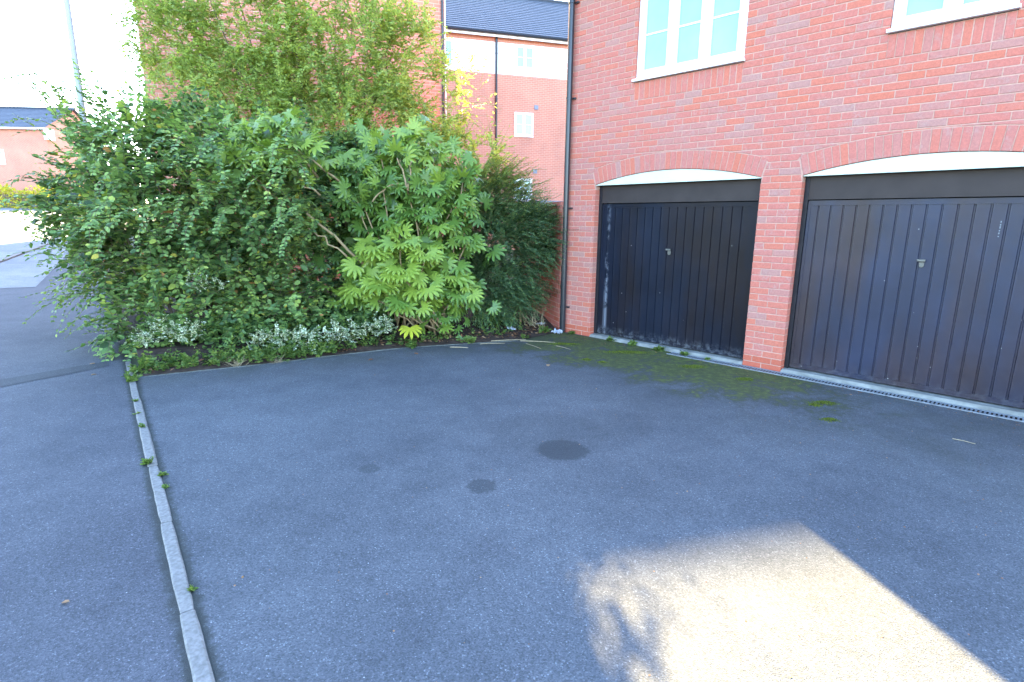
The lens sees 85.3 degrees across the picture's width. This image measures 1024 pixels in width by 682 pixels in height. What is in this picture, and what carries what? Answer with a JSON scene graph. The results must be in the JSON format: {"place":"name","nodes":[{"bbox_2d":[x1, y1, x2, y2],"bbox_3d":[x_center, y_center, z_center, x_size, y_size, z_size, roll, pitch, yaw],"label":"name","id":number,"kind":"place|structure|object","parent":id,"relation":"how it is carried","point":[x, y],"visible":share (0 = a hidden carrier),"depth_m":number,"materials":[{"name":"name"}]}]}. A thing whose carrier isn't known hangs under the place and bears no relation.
{"place":"outdoors","nodes":[
{"label":"outdoors","id":0,"kind":"place"},
{"bbox_2d":[0,207,69,287],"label":"road","id":1,"kind":"structure","parent":0,"point":[19,271],"depth_m":17.11,"materials":[{"name":"grey asphalt"}]},
{"bbox_2d":[0,237,59,262],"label":"road kerb","id":2,"kind":"structure","parent":1,"relation":"on","point":[20,253],"depth_m":16.84,"materials":[{"name":"concrete"}]},
{"bbox_2d":[0,209,216,681],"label":"pavement","id":3,"kind":"structure","parent":0,"point":[80,526],"depth_m":3.20,"materials":[{"name":"grey asphalt"}]},
{"bbox_2d":[0,361,108,386],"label":"tarmac strip","id":4,"kind":"object","parent":3,"relation":"on","point":[22,379],"visible":1,"depth_m":6.11,"materials":[{"name":"grey asphalt"}]},
{"bbox_2d":[0,0,568,202],"label":"sky","id":5,"kind":"structure","parent":0,"point":[27,41],"materials":[{"name":"white"}]},
{"bbox_2d":[90,220,551,668],"bbox_3d":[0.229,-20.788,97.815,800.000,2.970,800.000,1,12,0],"label":"ground","id":6,"kind":"structure","parent":0,"point":[134,360],"depth_m":8.31,"materials":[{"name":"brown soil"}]},
{"bbox_2d":[0,183,84,208],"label":"golden hedge","id":7,"kind":"object","parent":6,"relation":"on","point":[5,192],"visible":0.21,"depth_m":44.62,"materials":[{"name":"yellow plant"}]},
{"bbox_2d":[0,106,98,193],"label":"brick house","id":8,"kind":"structure","parent":6,"relation":"on","point":[17,150],"depth_m":46.43,"materials":[{"name":"brick"}]},
{"bbox_2d":[0,149,5,164],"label":"window","id":9,"kind":"structure","parent":8,"relation":"in","point":[2,157],"depth_m":46.20,"materials":[{"name":"white plastic"}]},
{"bbox_2d":[136,0,446,285],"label":"brick block","id":10,"kind":"structure","parent":6,"relation":"on","point":[439,6],"depth_m":11.61,"materials":[{"name":"brick"}]},
{"bbox_2d":[125,340,517,681],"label":"edging kerb","id":11,"kind":"structure","parent":6,"relation":"on","point":[198,658],"depth_m":2.84,"materials":[{"name":"concrete"}]},
{"bbox_2d":[120,370,142,382],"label":"weed","id":12,"kind":"object","parent":11,"relation":"on","point":[134,377],"visible":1,"depth_m":5.88,"materials":[{"name":"green plant"}]},
{"bbox_2d":[140,456,153,464],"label":"weed","id":13,"kind":"object","parent":11,"relation":"on","point":[146,461],"visible":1,"depth_m":3.92,"materials":[{"name":"green plant"}]},
{"bbox_2d":[108,272,556,376],"bbox_3d":[-3.891,-0.957,11.285,6.884,0.461,10.065,-9,15,-38],"label":"planting bed","id":14,"kind":"object","parent":6,"relation":"on","point":[466,330],"visible":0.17,"depth_m":7.72,"materials":[{"name":"soil"}]},
{"bbox_2d":[63,0,108,276],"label":"street lamp","id":15,"kind":"object","parent":14,"relation":"on","point":[71,33],"visible":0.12,"depth_m":11.48,"materials":[{"name":"grey metal"}]},
{"bbox_2d":[127,356,157,374],"bbox_3d":[-4.117,0.299,6.273,0.336,0.263,0.340,1,12,0],"label":"weed","id":16,"kind":"object","parent":14,"relation":"on","point":[145,363],"visible":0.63,"depth_m":6.24,"materials":[{"name":"green plant"}]},
{"bbox_2d":[128,325,159,347],"bbox_3d":[-4.469,-0.053,6.764,0.415,0.268,0.367,1,12,0],"label":"variegated plant","id":17,"kind":"object","parent":14,"relation":"on","point":[145,344],"visible":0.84,"depth_m":6.75,"materials":[{"name":"green plant"}]},
{"bbox_2d":[142,314,205,341],"bbox_3d":[-4.049,-0.151,6.664,0.733,0.350,0.374,1,12,0],"label":"variegated plant","id":18,"kind":"object","parent":14,"relation":"on","point":[183,331],"visible":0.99,"depth_m":6.66,"materials":[{"name":"green plant"}]},
{"bbox_2d":[185,268,229,291],"bbox_3d":[-3.840,-0.770,6.956,0.603,0.304,0.325,1,12,0],"label":"variegated plant","id":19,"kind":"object","parent":14,"relation":"on","point":[214,278],"visible":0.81,"depth_m":6.93,"materials":[{"name":"green plant"}]},
{"bbox_2d":[225,356,248,366],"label":"dry grass","id":20,"kind":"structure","parent":14,"relation":"on","point":[237,364],"depth_m":6.54,"materials":[{"name":"plant"}]},
{"bbox_2d":[0,33,480,361],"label":"arching shrub","id":21,"kind":"object","parent":14,"relation":"on","point":[217,242],"visible":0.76,"depth_m":7.13,"materials":[{"name":"green plant"}]},
{"bbox_2d":[118,301,396,349],"bbox_3d":[-3.173,-0.140,7.323,3.353,0.806,0.973,-4,13,-19],"label":"creeping growth","id":22,"kind":"object","parent":14,"relation":"on","point":[237,328],"visible":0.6,"depth_m":7.14,"materials":[{"name":"green plant"}]},
{"bbox_2d":[94,0,524,295],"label":"leafy tree","id":23,"kind":"object","parent":14,"relation":"on","point":[279,86],"visible":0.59,"depth_m":9.00,"materials":[{"name":"green plant"}]},
{"bbox_2d":[239,311,397,353],"bbox_3d":[-2.439,-0.105,7.136,2.044,0.454,0.497,-5,13,-23],"label":"variegated plant","id":24,"kind":"object","parent":14,"relation":"on","point":[312,335],"visible":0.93,"depth_m":7.12,"materials":[{"name":"green plant"}]},
{"bbox_2d":[129,322,547,370],"bbox_3d":[-1.904,0.050,7.507,5.413,0.380,0.789,-7,14,-30],"label":"ground cover","id":25,"kind":"object","parent":14,"relation":"on","point":[288,350],"visible":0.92,"depth_m":6.77,"materials":[{"name":"green plant"}]},
{"bbox_2d":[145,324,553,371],"bbox_3d":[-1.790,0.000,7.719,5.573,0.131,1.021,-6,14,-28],"label":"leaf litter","id":26,"kind":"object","parent":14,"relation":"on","point":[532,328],"visible":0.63,"depth_m":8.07,"materials":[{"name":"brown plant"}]},
{"bbox_2d":[202,105,507,340],"bbox_3d":[-1.899,-1.435,7.582,3.680,3.335,2.198,1,12,0],"label":"palmate shrub","id":27,"kind":"object","parent":14,"relation":"on","point":[381,276],"visible":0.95,"depth_m":7.60,"materials":[{"name":"green plant"}]},
{"bbox_2d":[405,339,416,348],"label":"weed","id":28,"kind":"object","parent":14,"relation":"on","point":[412,344],"visible":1,"depth_m":7.57,"materials":[{"name":"green plant"}]},
{"bbox_2d":[458,335,475,343],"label":"weed","id":29,"kind":"object","parent":14,"relation":"on","point":[472,339],"visible":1,"depth_m":7.96,"materials":[{"name":"green plant"}]},
{"bbox_2d":[468,303,519,331],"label":"green grass","id":30,"kind":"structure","parent":14,"relation":"on","point":[493,319],"depth_m":8.50,"materials":[{"name":"green plant"}]},
{"bbox_2d":[454,142,577,333],"bbox_3d":[-0.059,-1.545,8.731,2.218,3.205,1.892,1,12,0],"label":"spray shrub","id":31,"kind":"object","parent":14,"relation":"on","point":[506,214],"visible":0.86,"depth_m":8.46,"materials":[{"name":"green plant"}]},
{"bbox_2d":[517,309,544,328],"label":"dry stalks","id":32,"kind":"object","parent":14,"relation":"on","point":[534,319],"visible":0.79,"depth_m":8.85,"materials":[{"name":"plant"}]},
{"bbox_2d":[445,0,568,249],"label":"apartment building","id":33,"kind":"structure","parent":6,"relation":"on","point":[523,44],"depth_m":24.16,"materials":[{"name":"red brick"}]},
{"bbox_2d":[446,39,453,66],"bbox_3d":[-2.640,-11.890,22.950,0.480,1.068,0.073,-3,13,-16],"label":"window","id":34,"kind":"structure","parent":33,"relation":"in","point":[449,42],"depth_m":22.92,"materials":[{"name":"white plastic"}]},
{"bbox_2d":[514,112,532,136],"bbox_3d":[0.520,-9.476,24.397,0.900,1.008,0.073,-3,13,-16],"label":"window","id":35,"kind":"structure","parent":33,"relation":"in","point":[523,122],"depth_m":24.37,"materials":[{"name":"white plastic"}]},
{"bbox_2d":[515,178,531,200],"bbox_3d":[0.491,-6.778,24.977,0.900,1.008,0.073,-3,13,-16],"label":"window","id":36,"kind":"structure","parent":33,"relation":"in","point":[521,178],"depth_m":24.94,"materials":[{"name":"white plastic"}]},
{"bbox_2d":[515,45,534,70],"bbox_3d":[0.549,-12.121,23.829,0.900,0.958,0.073,-3,13,-16],"label":"window","id":37,"kind":"structure","parent":33,"relation":"in","point":[524,55],"depth_m":23.80,"materials":[{"name":"white plastic"}]},
{"bbox_2d":[521,201,563,329],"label":"garden wall","id":38,"kind":"structure","parent":6,"relation":"on","point":[553,318],"depth_m":8.92,"materials":[{"name":"brick"}]},
{"bbox_2d":[560,0,1023,416],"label":"garage building","id":39,"kind":"structure","parent":6,"relation":"on","point":[831,190],"depth_m":6.14,"materials":[{"name":"brick"}]},
{"bbox_2d":[597,202,757,357],"bbox_3d":[2.108,-0.891,7.556,2.246,1.913,0.082,12,17,44],"label":"garage door","id":40,"kind":"structure","parent":39,"relation":"in","point":[672,274],"depth_m":7.44,"materials":[{"name":"black paint"}]},
{"bbox_2d":[632,0,748,82],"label":"window","id":41,"kind":"structure","parent":39,"relation":"in","point":[677,37],"depth_m":6.80,"materials":[{"name":"white plastic"}]},
{"bbox_2d":[789,197,1023,408],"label":"garage door","id":42,"kind":"structure","parent":39,"relation":"in","point":[918,294],"depth_m":5.63,"materials":[{"name":"paint"}]},
{"bbox_2d":[886,0,1021,34],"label":"window","id":43,"kind":"structure","parent":39,"relation":"in","point":[908,15],"depth_m":5.12,"materials":[{"name":"white plastic"}]},
{"bbox_2d":[137,332,1023,681],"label":"courtyard","id":44,"kind":"structure","parent":0,"point":[683,520],"depth_m":3.25,"materials":[{"name":"grey asphalt"}]},
{"bbox_2d":[157,471,168,475],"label":"weed","id":45,"kind":"object","parent":44,"relation":"on","point":[162,474],"visible":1,"depth_m":3.75,"materials":[{"name":"green plant"}]},
{"bbox_2d":[186,584,198,591],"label":"weed","id":46,"kind":"object","parent":44,"relation":"on","point":[192,588],"visible":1,"depth_m":2.60,"materials":[{"name":"green plant"}]},
{"bbox_2d":[551,329,562,333],"bbox_3d":[0.708,-0.158,8.683,0.122,0.076,0.211,13,11,26],"label":"plastic scrap","id":47,"kind":"object","parent":44,"relation":"on","point":[559,331],"visible":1,"depth_m":8.65,"materials":[{"name":"white plastic"}]},
{"bbox_2d":[544,342,579,345],"bbox_3d":[0.722,0.037,7.934,0.678,0.028,0.237,1,12,0],"label":"moss cushion","id":48,"kind":"object","parent":44,"relation":"on","point":[563,343],"visible":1,"depth_m":7.92,"materials":[{"name":"green plant"}]},
{"bbox_2d":[177,366,1018,676],"bbox_3d":[1.017,0.789,4.485,6.139,0.020,8.480,-8,15,-35],"label":"grit","id":49,"kind":"object","parent":44,"relation":"on","point":[751,626],"visible":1,"depth_m":3.22,"materials":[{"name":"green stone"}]},
{"bbox_2d":[606,336,616,340],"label":"weed","id":50,"kind":"object","parent":44,"relation":"on","point":[609,338],"visible":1,"depth_m":8.18,"materials":[{"name":"green plant"}]},
{"bbox_2d":[607,350,656,353],"bbox_3d":[1.534,0.143,7.482,0.858,0.027,0.264,1,12,0],"label":"moss cushion","id":51,"kind":"object","parent":44,"relation":"on","point":[623,351],"visible":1,"depth_m":7.46,"materials":[{"name":"green plant"}]},
{"bbox_2d":[627,340,637,345],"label":"weed","id":52,"kind":"object","parent":44,"relation":"on","point":[632,342],"visible":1,"depth_m":7.87,"materials":[{"name":"green plant"}]},
{"bbox_2d":[650,345,665,351],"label":"weed","id":53,"kind":"object","parent":44,"relation":"on","point":[660,348],"visible":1,"depth_m":7.58,"materials":[{"name":"green plant"}]},
{"bbox_2d":[680,350,689,355],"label":"weed","id":54,"kind":"object","parent":44,"relation":"on","point":[684,353],"visible":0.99,"depth_m":7.33,"materials":[{"name":"green plant"}]},
{"bbox_2d":[676,364,707,368],"bbox_3d":[2.213,0.307,6.751,0.467,0.026,0.234,1,12,0],"label":"moss cushion","id":55,"kind":"object","parent":44,"relation":"on","point":[694,366],"visible":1,"depth_m":6.74,"materials":[{"name":"green plant"}]},
{"bbox_2d":[734,377,752,380],"bbox_3d":[2.584,0.421,6.244,0.342,0.027,0.175,1,12,0],"label":"moss cushion","id":56,"kind":"object","parent":44,"relation":"on","point":[747,379],"visible":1,"depth_m":6.23,"materials":[{"name":"green plant"}]},
{"bbox_2d":[584,336,1017,425],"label":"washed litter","id":57,"kind":"object","parent":44,"relation":"on","point":[799,383],"visible":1,"depth_m":6.10,"materials":[{"name":"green plant"}]},
{"bbox_2d":[809,403,822,407],"bbox_3d":[2.917,0.614,5.359,0.142,0.029,0.144,7,14,27],"label":"moss cushion","id":58,"kind":"object","parent":44,"relation":"on","point":[814,404],"visible":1,"depth_m":5.35,"materials":[{"name":"green plant"}]},
{"bbox_2d":[808,400,842,405],"bbox_3d":[3.045,0.598,5.440,0.342,0.027,0.178,1,12,0],"label":"moss cushion","id":59,"kind":"object","parent":44,"relation":"on","point":[826,402],"visible":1,"depth_m":5.43,"materials":[{"name":"green plant"}]},
{"bbox_2d":[819,417,839,422],"bbox_3d":[2.858,0.698,4.969,0.259,0.028,0.140,1,12,0],"label":"moss cushion","id":60,"kind":"object","parent":44,"relation":"on","point":[831,419],"visible":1,"depth_m":4.96,"materials":[{"name":"green plant"}]},
{"bbox_2d":[666,352,1023,421],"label":"channel drain","id":61,"kind":"object","parent":44,"relation":"on","point":[943,404],"visible":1,"depth_m":5.87,"materials":[{"name":"metal"}]}
]}

